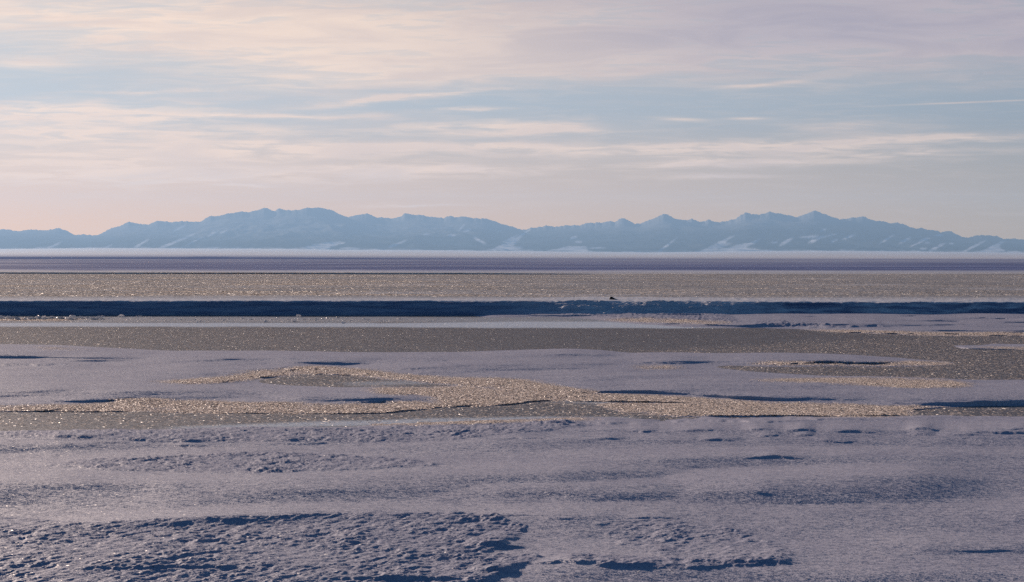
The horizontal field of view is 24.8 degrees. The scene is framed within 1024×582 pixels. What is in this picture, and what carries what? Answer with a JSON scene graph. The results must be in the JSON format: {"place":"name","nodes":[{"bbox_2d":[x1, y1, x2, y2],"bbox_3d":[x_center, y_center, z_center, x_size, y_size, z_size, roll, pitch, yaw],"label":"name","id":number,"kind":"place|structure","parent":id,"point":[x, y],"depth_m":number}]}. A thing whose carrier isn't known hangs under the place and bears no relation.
{"place":"outdoors","nodes":[
{"label":"outdoors","id":0,"kind":"place"},
{"bbox_2d":[0,313,1023,581],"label":"snowy tidal flat","id":1,"kind":"structure","parent":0,"point":[820,479],"depth_m":52.37},
{"bbox_2d":[0,259,1023,315],"bbox_3d":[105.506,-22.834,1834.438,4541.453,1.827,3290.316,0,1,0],"label":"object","id":2,"kind":"structure","parent":0,"point":[454,287],"depth_m":294.99},
{"bbox_2d":[0,315,1023,430],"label":"frozen channel ice","id":3,"kind":"structure","parent":0,"point":[392,333],"depth_m":132.24},
{"bbox_2d":[0,207,1023,252],"bbox_3d":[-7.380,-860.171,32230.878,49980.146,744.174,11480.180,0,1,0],"label":"mountain range","id":4,"kind":"structure","parent":0,"point":[305,228],"depth_m":32857.32},
{"bbox_2d":[0,248,1023,258],"bbox_3d":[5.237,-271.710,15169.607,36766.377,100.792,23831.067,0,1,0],"label":"coastal plain","id":5,"kind":"structure","parent":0,"point":[131,253],"depth_m":9707.73},
{"bbox_2d":[0,0,1023,239],"label":"sky","id":6,"kind":"structure","parent":0,"point":[519,114]}
]}

